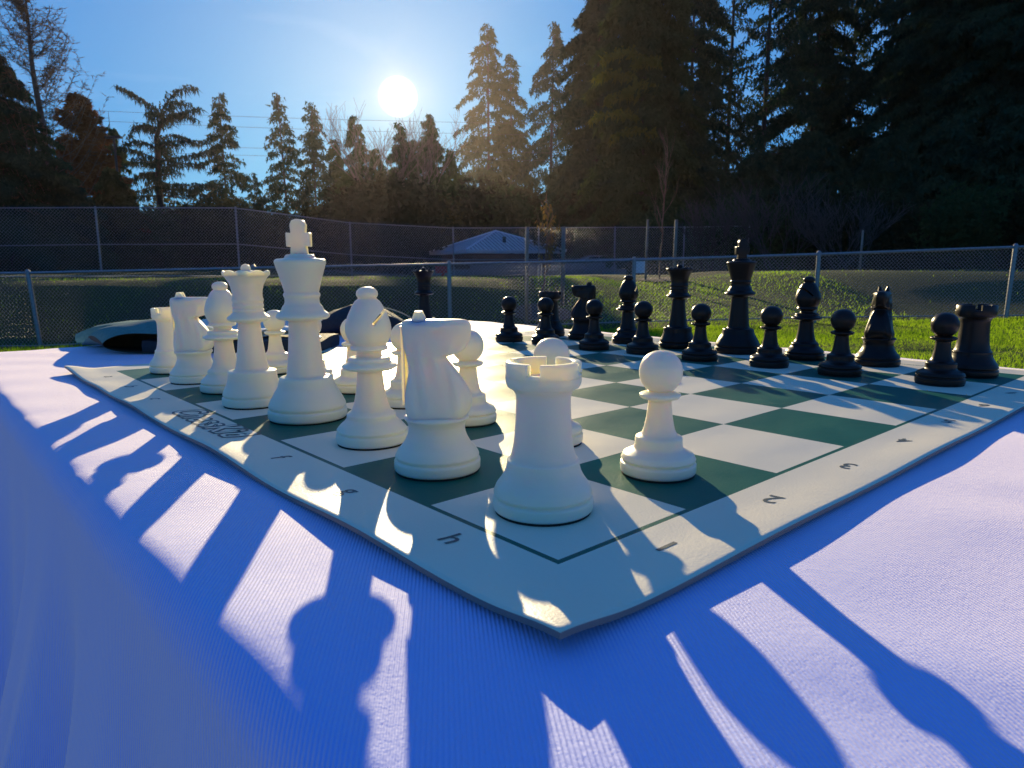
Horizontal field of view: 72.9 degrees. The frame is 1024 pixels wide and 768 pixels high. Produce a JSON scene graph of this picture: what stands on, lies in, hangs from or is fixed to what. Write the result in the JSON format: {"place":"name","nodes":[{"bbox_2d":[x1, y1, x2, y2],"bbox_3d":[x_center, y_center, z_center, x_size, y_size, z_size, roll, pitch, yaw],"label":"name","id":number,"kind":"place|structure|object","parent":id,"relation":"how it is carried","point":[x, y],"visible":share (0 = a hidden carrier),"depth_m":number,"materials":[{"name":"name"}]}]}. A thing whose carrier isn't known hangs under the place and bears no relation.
{"place":"outdoors","nodes":[
{"label":"outdoors","id":0,"kind":"place"},
{"bbox_2d":[0,0,909,213],"label":"sky","id":1,"kind":"structure","parent":0,"point":[394,57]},
{"bbox_2d":[0,269,1023,368],"bbox_3d":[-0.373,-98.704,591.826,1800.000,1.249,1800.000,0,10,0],"label":"ground","id":2,"kind":"structure","parent":0,"point":[471,298],"depth_m":14.15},
{"bbox_2d":[0,55,112,271],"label":"cedar tree","id":3,"kind":"object","parent":2,"relation":"on","point":[62,185],"visible":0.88,"depth_m":39.80,"materials":[{"name":"green plant"}]},
{"bbox_2d":[0,0,112,262],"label":"larch tree","id":4,"kind":"object","parent":2,"relation":"on","point":[22,6],"visible":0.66,"depth_m":41.20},
{"bbox_2d":[0,192,120,271],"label":"cedar tree","id":5,"kind":"object","parent":2,"relation":"on","point":[103,253],"visible":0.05,"depth_m":44.54,"materials":[{"name":"green plant"}]},
{"bbox_2d":[52,92,150,233],"bbox_3d":[-31.188,-13.970,50.222,8.152,13.655,7.173,4,10,22],"label":"cypress tree","id":6,"kind":"object","parent":2,"relation":"on","point":[87,167],"visible":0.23,"depth_m":49.26,"materials":[{"name":"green plant"}]},
{"bbox_2d":[99,112,143,220],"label":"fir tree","id":7,"kind":"object","parent":2,"relation":"on","point":[114,132],"visible":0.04,"depth_m":57.62,"materials":[{"name":"green plant"}]},
{"bbox_2d":[82,167,165,269],"bbox_3d":[-27.896,-10.990,48.671,6.860,8.298,7.266,0,10,0],"label":"fir tree","id":8,"kind":"object","parent":2,"relation":"on","point":[118,193],"visible":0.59,"depth_m":48.08,"materials":[{"name":"green plant"}]},
{"bbox_2d":[135,201,193,268],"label":"shrub","id":9,"kind":"object","parent":2,"relation":"on","point":[178,261],"visible":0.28,"depth_m":53.36,"materials":[{"name":"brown plant"}]},
{"bbox_2d":[109,84,233,227],"bbox_3d":[-30.134,-17.975,59.284,8.811,14.610,11.196,-10,13,-44],"label":"cedar tree","id":10,"kind":"object","parent":2,"relation":"on","point":[159,185],"visible":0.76,"depth_m":59.12,"materials":[{"name":"green plant"}]},
{"bbox_2d":[164,188,264,267],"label":"shrub","id":11,"kind":"object","parent":2,"relation":"on","point":[228,201],"visible":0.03,"depth_m":61.61,"materials":[{"name":"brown plant"}]},
{"bbox_2d":[185,92,254,208],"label":"fir tree","id":12,"kind":"object","parent":2,"relation":"on","point":[222,133],"visible":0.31,"depth_m":68.42,"materials":[{"name":"green plant"}]},
{"bbox_2d":[175,196,273,269],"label":"shrub","id":13,"kind":"object","parent":2,"relation":"on","point":[215,235],"visible":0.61,"depth_m":54.63,"materials":[{"name":"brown plant"}]},
{"bbox_2d":[259,92,308,217],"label":"fir tree","id":14,"kind":"object","parent":2,"relation":"on","point":[276,187],"visible":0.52,"depth_m":74.53,"materials":[{"name":"green plant"}]},
{"bbox_2d":[237,198,370,269],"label":"shrub","id":15,"kind":"object","parent":2,"relation":"on","point":[306,212],"visible":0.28,"depth_m":56.63,"materials":[{"name":"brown plant"}]},
{"bbox_2d":[281,101,340,220],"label":"fir tree","id":16,"kind":"object","parent":2,"relation":"on","point":[309,186],"visible":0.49,"depth_m":74.28,"materials":[{"name":"green plant"}]},
{"bbox_2d":[262,192,386,270],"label":"shrub","id":17,"kind":"object","parent":2,"relation":"on","point":[336,213],"visible":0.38,"depth_m":56.66,"materials":[{"name":"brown plant"}]},
{"bbox_2d":[322,138,348,209],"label":"fir tree","id":18,"kind":"object","parent":2,"relation":"on","point":[336,174],"visible":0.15,"depth_m":80.22,"materials":[{"name":"green plant"}]},
{"bbox_2d":[332,115,374,263],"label":"fir tree","id":19,"kind":"object","parent":2,"relation":"on","point":[343,181],"visible":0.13,"depth_m":70.50,"materials":[{"name":"green plant"}]},
{"bbox_2d":[316,174,409,269],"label":"shrub","id":20,"kind":"object","parent":2,"relation":"on","point":[336,197],"visible":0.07,"depth_m":58.82,"materials":[{"name":"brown plant"}]},
{"bbox_2d":[0,206,749,275],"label":"tall chain link fence","id":21,"kind":"object","parent":2,"relation":"on","point":[237,234],"visible":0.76,"depth_m":32.92,"materials":[{"name":"metal"}]},
{"bbox_2d":[313,97,439,183],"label":"bare tree","id":22,"kind":"object","parent":2,"relation":"on","point":[356,143],"visible":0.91,"depth_m":66.66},
{"bbox_2d":[366,122,413,269],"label":"fir tree","id":23,"kind":"object","parent":2,"relation":"on","point":[402,128],"visible":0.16,"depth_m":72.33,"materials":[{"name":"green plant"}]},
{"bbox_2d":[346,167,454,275],"bbox_3d":[-9.330,-12.812,58.328,9.065,10.332,14.704,-2,10,-12],"label":"shrub","id":24,"kind":"object","parent":2,"relation":"on","point":[415,202],"visible":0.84,"depth_m":54.25,"materials":[{"name":"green plant"}]},
{"bbox_2d":[370,108,466,190],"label":"bare tree","id":25,"kind":"object","parent":2,"relation":"on","point":[426,172],"visible":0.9,"depth_m":66.30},
{"bbox_2d":[407,113,450,194],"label":"fir tree","id":26,"kind":"object","parent":2,"relation":"on","point":[425,139],"visible":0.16,"depth_m":72.23,"materials":[{"name":"green plant"}]},
{"bbox_2d":[365,189,501,273],"bbox_3d":[-6.163,-12.569,61.076,14.859,9.010,8.579,-6,11,-31],"label":"shrub","id":27,"kind":"object","parent":2,"relation":"on","point":[445,237],"visible":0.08,"depth_m":58.34,"materials":[{"name":"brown plant"}]},
{"bbox_2d":[440,148,464,188],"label":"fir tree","id":28,"kind":"object","parent":2,"relation":"on","point":[451,168],"visible":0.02,"depth_m":84.44,"materials":[{"name":"green plant"}]},
{"bbox_2d":[426,172,541,261],"bbox_3d":[-3.954,-13.592,62.890,16.340,10.933,8.477,6,12,34],"label":"shrub","id":29,"kind":"object","parent":2,"relation":"on","point":[513,211],"visible":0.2,"depth_m":58.53,"materials":[{"name":"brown plant"}]},
{"bbox_2d":[438,173,549,255],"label":"shrub","id":30,"kind":"object","parent":2,"relation":"on","point":[473,195],"visible":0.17,"depth_m":59.40,"materials":[{"name":"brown plant"}]},
{"bbox_2d":[453,23,538,191],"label":"fir tree","id":31,"kind":"object","parent":2,"relation":"on","point":[475,146],"visible":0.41,"depth_m":142.60,"materials":[{"name":"green plant"}]},
{"bbox_2d":[429,230,566,269],"bbox_3d":[-1.272,-9.743,54.133,8.199,4.465,8.199,-5,11,-25],"label":"park shelter","id":32,"kind":"object","parent":2,"relation":"on","point":[480,248],"visible":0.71,"depth_m":51.42,"materials":[{"name":"metal"}]},
{"bbox_2d":[0,243,1023,347],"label":"chain link fence","id":33,"kind":"object","parent":2,"relation":"on","point":[633,260],"visible":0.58,"depth_m":11.37,"materials":[{"name":"metal"}]},
{"bbox_2d":[0,269,1023,368],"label":"grass","id":34,"kind":"structure","parent":2,"relation":"on","point":[782,340],"depth_m":10.81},
{"bbox_2d":[491,54,533,210],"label":"fir tree","id":35,"kind":"object","parent":2,"relation":"on","point":[513,89],"visible":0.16,"depth_m":147.56,"materials":[{"name":"green plant"}]},
{"bbox_2d":[433,269,625,275],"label":"wall","id":36,"kind":"structure","parent":2,"relation":"on","point":[606,272],"depth_m":43.30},
{"bbox_2d":[469,262,605,275],"bbox_3d":[1.558,-6.851,41.991,8.270,1.050,0.590,0,10,0],"label":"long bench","id":37,"kind":"object","parent":2,"relation":"on","point":[502,267],"visible":0.45,"depth_m":42.15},
{"bbox_2d":[513,304,571,320],"bbox_3d":[0.574,-1.370,13.155,1.200,0.256,1.200,0,10,0],"label":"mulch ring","id":38,"kind":"object","parent":2,"relation":"on","point":[536,317],"visible":0.28,"depth_m":13.13,"materials":[{"name":"brown wood"}]},
{"bbox_2d":[535,193,560,290],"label":"sapling","id":39,"kind":"object","parent":38,"relation":"on","point":[549,245],"visible":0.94,"depth_m":12.94,"materials":[{"name":"brown plant"}]},
{"bbox_2d":[512,21,575,216],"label":"fir tree","id":40,"kind":"object","parent":2,"relation":"on","point":[545,141],"visible":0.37,"depth_m":141.83,"materials":[{"name":"green plant"}]},
{"bbox_2d":[522,191,600,259],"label":"shrub","id":41,"kind":"object","parent":2,"relation":"on","point":[560,212],"visible":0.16,"depth_m":52.43,"materials":[{"name":"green plant"}]},
{"bbox_2d":[547,151,603,258],"bbox_3d":[5.217,-12.998,56.430,7.758,11.643,8.706,2,10,14],"label":"fir tree","id":42,"kind":"object","parent":2,"relation":"on","point":[577,168],"visible":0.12,"depth_m":55.05,"materials":[{"name":"green plant"}]},
{"bbox_2d":[536,0,620,203],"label":"fir tree","id":43,"kind":"object","parent":2,"relation":"on","point":[582,48],"visible":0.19,"depth_m":60.97,"materials":[{"name":"green plant"}]},
{"bbox_2d":[558,194,673,274],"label":"shrub","id":44,"kind":"object","parent":2,"relation":"on","point":[573,234],"visible":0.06,"depth_m":49.58,"materials":[{"name":"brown plant"}]},
{"bbox_2d":[566,0,709,274],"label":"fir tree","id":45,"kind":"object","parent":2,"relation":"on","point":[646,97],"visible":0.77,"depth_m":45.74,"materials":[{"name":"green plant"}]},
{"bbox_2d":[639,277,670,280],"bbox_3d":[4.120,-2.938,19.384,1.200,0.116,1.200,0,10,0],"label":"mulch ring","id":46,"kind":"object","parent":2,"relation":"on","point":[660,279],"visible":0.48,"depth_m":19.29,"materials":[{"name":"wood"}]},
{"bbox_2d":[648,127,678,278],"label":"sapling","id":47,"kind":"object","parent":46,"relation":"on","point":[665,174],"visible":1,"depth_m":18.98,"materials":[{"name":"brown plant"}]},
{"bbox_2d":[616,199,711,274],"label":"shrub","id":48,"kind":"object","parent":2,"relation":"on","point":[642,223],"visible":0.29,"depth_m":42.96,"materials":[{"name":"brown plant"}]},
{"bbox_2d":[655,125,729,222],"bbox_3d":[12.507,-12.513,50.693,9.829,12.776,10.324,0,10,0],"label":"fir tree","id":49,"kind":"object","parent":2,"relation":"on","point":[702,147],"visible":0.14,"depth_m":48.78,"materials":[{"name":"green plant"}]},
{"bbox_2d":[669,0,746,178],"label":"fir tree","id":50,"kind":"object","parent":2,"relation":"on","point":[705,93],"visible":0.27,"depth_m":56.96,"materials":[{"name":"green plant"}]},
{"bbox_2d":[648,193,784,272],"bbox_3d":[12.364,-8.646,43.007,9.443,6.318,4.899,3,10,16],"label":"shrub","id":51,"kind":"object","parent":2,"relation":"on","point":[679,254],"visible":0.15,"depth_m":42.68,"materials":[{"name":"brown plant"}]},
{"bbox_2d":[676,194,773,271],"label":"bare bush","id":52,"kind":"object","parent":2,"relation":"on","point":[694,218],"visible":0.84,"depth_m":34.88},
{"bbox_2d":[694,0,786,172],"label":"fir tree","id":53,"kind":"object","parent":2,"relation":"on","point":[733,60],"visible":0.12,"depth_m":69.08,"materials":[{"name":"green plant"}]},
{"bbox_2d":[713,148,790,225],"bbox_3d":[16.675,-10.599,47.163,9.057,10.170,9.739,0,10,0],"label":"fir tree","id":54,"kind":"object","parent":2,"relation":"on","point":[755,170],"visible":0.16,"depth_m":45.62,"materials":[{"name":"green plant"}]},
{"bbox_2d":[685,198,825,270],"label":"shrub","id":55,"kind":"object","parent":2,"relation":"on","point":[774,248],"visible":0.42,"depth_m":40.34,"materials":[{"name":"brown plant"}]},
{"bbox_2d":[707,0,827,187],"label":"fir tree","id":56,"kind":"object","parent":2,"relation":"on","point":[762,138],"visible":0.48,"depth_m":55.58,"materials":[{"name":"green plant"}]},
{"bbox_2d":[703,165,843,270],"bbox_3d":[12.404,-7.487,33.341,6.000,5.370,5.484,7,12,36],"label":"bare bush","id":57,"kind":"object","parent":2,"relation":"on","point":[744,220],"visible":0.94,"depth_m":33.27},
{"bbox_2d":[744,0,884,192],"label":"fir tree","id":58,"kind":"object","parent":2,"relation":"on","point":[830,70],"visible":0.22,"depth_m":60.58,"materials":[{"name":"green plant"}]},
{"bbox_2d":[778,130,852,221],"bbox_3d":[20.522,-11.792,48.940,9.934,11.735,10.023,0,10,0],"label":"fir tree","id":59,"kind":"object","parent":2,"relation":"on","point":[816,153],"visible":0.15,"depth_m":46.87,"materials":[{"name":"green plant"}]},
{"bbox_2d":[753,175,890,269],"bbox_3d":[17.755,-8.520,41.145,10.054,7.065,6.198,5,11,27],"label":"shrub","id":60,"kind":"object","parent":2,"relation":"on","point":[843,192],"visible":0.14,"depth_m":39.50,"materials":[{"name":"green plant"}]},
{"bbox_2d":[771,3,899,153],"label":"fir tree","id":61,"kind":"object","parent":2,"relation":"on","point":[861,52],"visible":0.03,"depth_m":67.96,"materials":[{"name":"green plant"}]},
{"bbox_2d":[789,182,915,269],"bbox_3d":[15.035,-6.748,30.788,4.972,4.524,3.808,2,10,15],"label":"bare bush","id":62,"kind":"object","parent":2,"relation":"on","point":[867,220],"visible":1,"depth_m":30.85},
{"bbox_2d":[817,0,908,190],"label":"fir tree","id":63,"kind":"object","parent":2,"relation":"on","point":[857,95],"visible":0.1,"depth_m":56.24,"materials":[{"name":"green plant"}]},
{"bbox_2d":[797,184,939,269],"bbox_3d":[19.378,-7.858,39.333,5.322,6.480,8.985,-5,11,-25],"label":"shrub","id":64,"kind":"object","parent":2,"relation":"on","point":[906,219],"visible":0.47,"depth_m":36.89,"materials":[{"name":"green plant"}]},
{"bbox_2d":[835,198,978,269],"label":"shrub","id":65,"kind":"object","parent":2,"relation":"on","point":[922,263],"visible":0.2,"depth_m":36.01,"materials":[{"name":"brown plant"}]},
{"bbox_2d":[848,0,1013,175],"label":"fir tree","id":66,"kind":"object","parent":2,"relation":"on","point":[912,56],"visible":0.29,"depth_m":47.73,"materials":[{"name":"green plant"}]},
{"bbox_2d":[899,115,998,268],"bbox_3d":[27.154,-10.598,42.795,10.580,11.598,10.721,0,10,0],"label":"fir tree","id":67,"kind":"object","parent":2,"relation":"on","point":[955,146],"visible":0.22,"depth_m":41.39,"materials":[{"name":"green plant"}]},
{"bbox_2d":[908,0,1023,192],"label":"fir tree","id":68,"kind":"object","parent":2,"relation":"on","point":[991,32],"visible":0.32,"depth_m":43.53,"materials":[{"name":"green plant"}]},
{"bbox_2d":[908,180,1023,269],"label":"shrub","id":69,"kind":"object","parent":2,"relation":"on","point":[963,220],"visible":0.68,"depth_m":33.26,"materials":[{"name":"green plant"}]},
{"bbox_2d":[987,184,1023,269],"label":"shrub","id":70,"kind":"object","parent":2,"relation":"on","point":[1013,238],"visible":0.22,"depth_m":34.27,"materials":[{"name":"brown plant"}]},
{"label":"pavement","id":71,"kind":"structure","parent":0,"visible":0},
{"bbox_2d":[0,321,1023,767],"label":"tablecloth","id":72,"kind":"object","parent":71,"relation":"on","point":[168,599],"visible":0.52,"depth_m":0.16,"materials":[{"name":"fabric"}]},
{"bbox_2d":[82,319,213,353],"bbox_3d":[-0.336,-0.048,0.661,0.100,0.030,0.176,-9,13,-41],"label":"carrying bag","id":73,"kind":"object","parent":72,"relation":"on","point":[128,337],"visible":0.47,"depth_m":0.65,"materials":[{"name":"grey fabric"}]},
{"bbox_2d":[142,333,339,352],"bbox_3d":[-0.256,-0.040,0.664,0.165,0.014,0.070,0,10,0],"label":"folded bag","id":74,"kind":"object","parent":72,"relation":"on","point":[329,340],"visible":0.27,"depth_m":0.63,"materials":[{"name":"black fabric"}]},
{"bbox_2d":[319,304,411,334],"bbox_3d":[-0.175,-0.076,0.810,0.128,0.036,0.065,0,10,0],"label":"drawstring bag","id":75,"kind":"object","parent":72,"relation":"on","point":[332,323],"visible":0.27,"depth_m":0.79,"materials":[{"name":"black fabric"}]},
{"bbox_2d":[413,267,435,318],"bbox_3d":[-0.102,-0.096,0.802,0.033,0.077,0.033,0,10,0],"label":"black queen","id":76,"kind":"object","parent":72,"relation":"on","point":[423,275],"visible":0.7,"depth_m":0.79,"materials":[{"name":"plastic"}]},
{"bbox_2d":[64,330,1023,639],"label":"chessboard","id":77,"kind":"object","parent":72,"relation":"on","point":[794,444],"visible":0.62,"depth_m":0.27,"materials":[{"name":"plastic"}]},
{"bbox_2d":[149,307,176,374],"bbox_3d":[-0.249,-0.032,0.506,0.031,0.047,0.031,-5,11,-28],"label":"white rook","id":78,"kind":"object","parent":77,"relation":"on","point":[163,361],"visible":0.59,"depth_m":0.50,"materials":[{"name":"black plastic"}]},
{"bbox_2d":[169,292,213,384],"bbox_3d":[-0.213,-0.031,0.462,0.032,0.060,0.032,-2,10,-8],"label":"white knight","id":79,"kind":"object","parent":77,"relation":"on","point":[193,350],"visible":0.89,"depth_m":0.45,"materials":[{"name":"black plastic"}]},
{"bbox_2d":[200,282,237,394],"bbox_3d":[-0.177,-0.029,0.425,0.031,0.067,0.031,-2,10,-10],"label":"white bishop","id":80,"kind":"object","parent":77,"relation":"on","point":[222,334],"visible":0.81,"depth_m":0.42,"materials":[{"name":"beige plastic"}]},
{"bbox_2d":[221,264,278,409],"bbox_3d":[-0.144,-0.027,0.380,0.033,0.077,0.033,0,10,0],"label":"white queen","id":81,"kind":"object","parent":77,"relation":"on","point":[252,380],"visible":0.92,"depth_m":0.37,"materials":[{"name":"beige plastic"}]},
{"bbox_2d":[263,310,287,374],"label":"white pawn","id":82,"kind":"object","parent":77,"relation":"on","point":[277,356],"visible":0.75,"depth_m":0.49,"materials":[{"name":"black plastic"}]},
{"bbox_2d":[268,219,346,425],"bbox_3d":[-0.103,-0.031,0.343,0.039,0.098,0.039,0,10,0],"label":"white king","id":83,"kind":"object","parent":77,"relation":"on","point":[307,392],"visible":1,"depth_m":0.34,"materials":[{"name":"beige plastic"}]},
{"bbox_2d":[334,319,356,394],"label":"white pawn","id":84,"kind":"object","parent":77,"relation":"on","point":[345,381],"visible":0.34,"depth_m":0.42,"materials":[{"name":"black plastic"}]},
{"bbox_2d":[336,287,407,450],"bbox_3d":[-0.061,-0.008,0.296,0.031,0.067,0.031,-2,10,-12],"label":"white bishop","id":85,"kind":"object","parent":77,"relation":"on","point":[372,422],"visible":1,"depth_m":0.29,"materials":[{"name":"beige plastic"}]},
{"bbox_2d":[385,323,408,409],"bbox_3d":[-0.059,-0.011,0.380,0.028,0.045,0.028,0,10,0],"label":"white pawn","id":86,"kind":"object","parent":77,"relation":"on","point":[394,394],"visible":0.45,"depth_m":0.37,"materials":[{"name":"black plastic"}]},
{"bbox_2d":[394,310,479,481],"bbox_3d":[-0.028,0.003,0.256,0.032,0.060,0.032,-1,10,-5],"label":"white knight","id":87,"kind":"object","parent":77,"relation":"on","point":[438,445],"visible":1,"depth_m":0.25,"materials":[{"name":"beige plastic"}]},
{"bbox_2d":[453,330,496,427],"bbox_3d":[-0.021,-0.004,0.337,0.027,0.045,0.028,0,10,0],"label":"white pawn","id":88,"kind":"object","parent":77,"relation":"on","point":[482,412],"visible":0.62,"depth_m":0.33,"materials":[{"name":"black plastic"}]},
{"bbox_2d":[495,296,522,342],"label":"black pawn","id":89,"kind":"object","parent":77,"relation":"on","point":[508,333],"visible":1,"depth_m":0.70,"materials":[{"name":"black plastic"}]},
{"bbox_2d":[493,356,592,526],"bbox_3d":[0.010,0.016,0.213,0.031,0.047,0.031,-4,10,-20],"label":"white rook","id":90,"kind":"object","parent":77,"relation":"on","point":[542,481],"visible":1,"depth_m":0.20,"materials":[{"name":"beige plastic"}]},
{"bbox_2d":[531,297,559,344],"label":"black pawn","id":91,"kind":"object","parent":77,"relation":"on","point":[545,330],"visible":0.91,"depth_m":0.68,"materials":[{"name":"black plastic"}]},
{"bbox_2d":[535,291,564,336],"bbox_3d":[0.042,-0.077,0.764,0.033,0.049,0.033,-2,10,-10],"label":"black rook","id":92,"kind":"object","parent":77,"relation":"on","point":[555,320],"visible":0.61,"depth_m":0.76,"materials":[{"name":"black plastic"}]},
{"bbox_2d":[533,338,582,447],"bbox_3d":[0.017,0.003,0.297,0.028,0.045,0.027,0,10,0],"label":"white pawn","id":93,"kind":"object","parent":77,"relation":"on","point":[551,349],"visible":0.17,"depth_m":0.29,"materials":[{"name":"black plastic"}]},
{"bbox_2d":[568,282,595,339],"bbox_3d":[0.075,-0.077,0.730,0.032,0.060,0.032,2,10,15],"label":"black knight","id":94,"kind":"object","parent":77,"relation":"on","point":[585,294],"visible":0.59,"depth_m":0.72,"materials":[{"name":"black plastic"}]},
{"bbox_2d":[579,299,609,350],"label":"black pawn","id":95,"kind":"object","parent":77,"relation":"on","point":[593,340],"visible":1,"depth_m":0.63,"materials":[{"name":"black plastic"}]},
{"bbox_2d":[612,275,637,343],"bbox_3d":[0.115,-0.074,0.687,0.031,0.067,0.031,-4,10,-20],"label":"black bishop","id":96,"kind":"object","parent":77,"relation":"on","point":[625,333],"visible":0.89,"depth_m":0.68,"materials":[{"name":"plastic"}]},
{"bbox_2d":[626,301,658,354],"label":"black pawn","id":97,"kind":"object","parent":77,"relation":"on","point":[642,343],"visible":0.96,"depth_m":0.60,"materials":[{"name":"black plastic"}]},
{"bbox_2d":[620,350,696,483],"bbox_3d":[0.053,0.010,0.251,0.028,0.045,0.028,0,10,0],"label":"white pawn","id":98,"kind":"object","parent":77,"relation":"on","point":[657,452],"visible":1,"depth_m":0.24,"materials":[{"name":"beige plastic"}]},
{"bbox_2d":[659,264,693,349],"bbox_3d":[0.155,-0.072,0.644,0.033,0.077,0.033,0,10,0],"label":"black queen","id":99,"kind":"object","parent":77,"relation":"on","point":[677,334],"visible":0.97,"depth_m":0.64,"materials":[{"name":"plastic"}]},
{"bbox_2d":[681,303,717,361],"bbox_3d":[0.152,-0.042,0.560,0.028,0.046,0.028,0,10,0],"label":"black pawn","id":100,"kind":"object","parent":77,"relation":"on","point":[699,349],"visible":1,"depth_m":0.55,"materials":[{"name":"black plastic"}]},
{"bbox_2d":[714,239,759,354],"bbox_3d":[0.199,-0.076,0.604,0.039,0.098,0.039,0,10,0],"label":"black king","id":101,"kind":"object","parent":77,"relation":"on","point":[737,336],"visible":0.97,"depth_m":0.60,"materials":[{"name":"plastic"}]},
{"bbox_2d":[749,306,788,368],"bbox_3d":[0.195,-0.036,0.523,0.029,0.046,0.028,0,10,0],"label":"black pawn","id":102,"kind":"object","parent":77,"relation":"on","point":[769,354],"visible":1,"depth_m":0.52,"materials":[{"name":"black plastic"}]},
{"bbox_2d":[784,276,824,360],"bbox_3d":[0.239,-0.054,0.562,0.031,0.067,0.031,-2,10,-10],"label":"black bishop","id":103,"kind":"object","parent":77,"relation":"on","point":[804,346],"visible":1,"depth_m":0.56,"materials":[{"name":"plastic"}]},
{"bbox_2d":[817,309,861,377],"bbox_3d":[0.229,-0.029,0.481,0.028,0.046,0.028,0,10,0],"label":"black pawn","id":104,"kind":"object","parent":77,"relation":"on","point":[839,362],"visible":1,"depth_m":0.47,"materials":[{"name":"black plastic"}]},
{"bbox_2d":[855,286,900,367],"bbox_3d":[0.280,-0.044,0.527,0.032,0.060,0.032,6,11,33],"label":"black knight","id":105,"kind":"object","parent":77,"relation":"on","point":[877,349],"visible":0.94,"depth_m":0.52,"materials":[{"name":"plastic"}]},
{"bbox_2d":[914,312,965,386],"bbox_3d":[0.275,-0.023,0.442,0.028,0.046,0.028,0,10,0],"label":"black pawn","id":106,"kind":"object","parent":77,"relation":"on","point":[940,369],"visible":1,"depth_m":0.44,"materials":[{"name":"plastic"}]},
{"bbox_2d":[952,304,998,378],"bbox_3d":[0.316,-0.030,0.475,0.033,0.049,0.033,-2,10,-10],"label":"black rook","id":107,"kind":"object","parent":77,"relation":"on","point":[972,355],"visible":0.85,"depth_m":0.47,"materials":[{"name":"plastic"}]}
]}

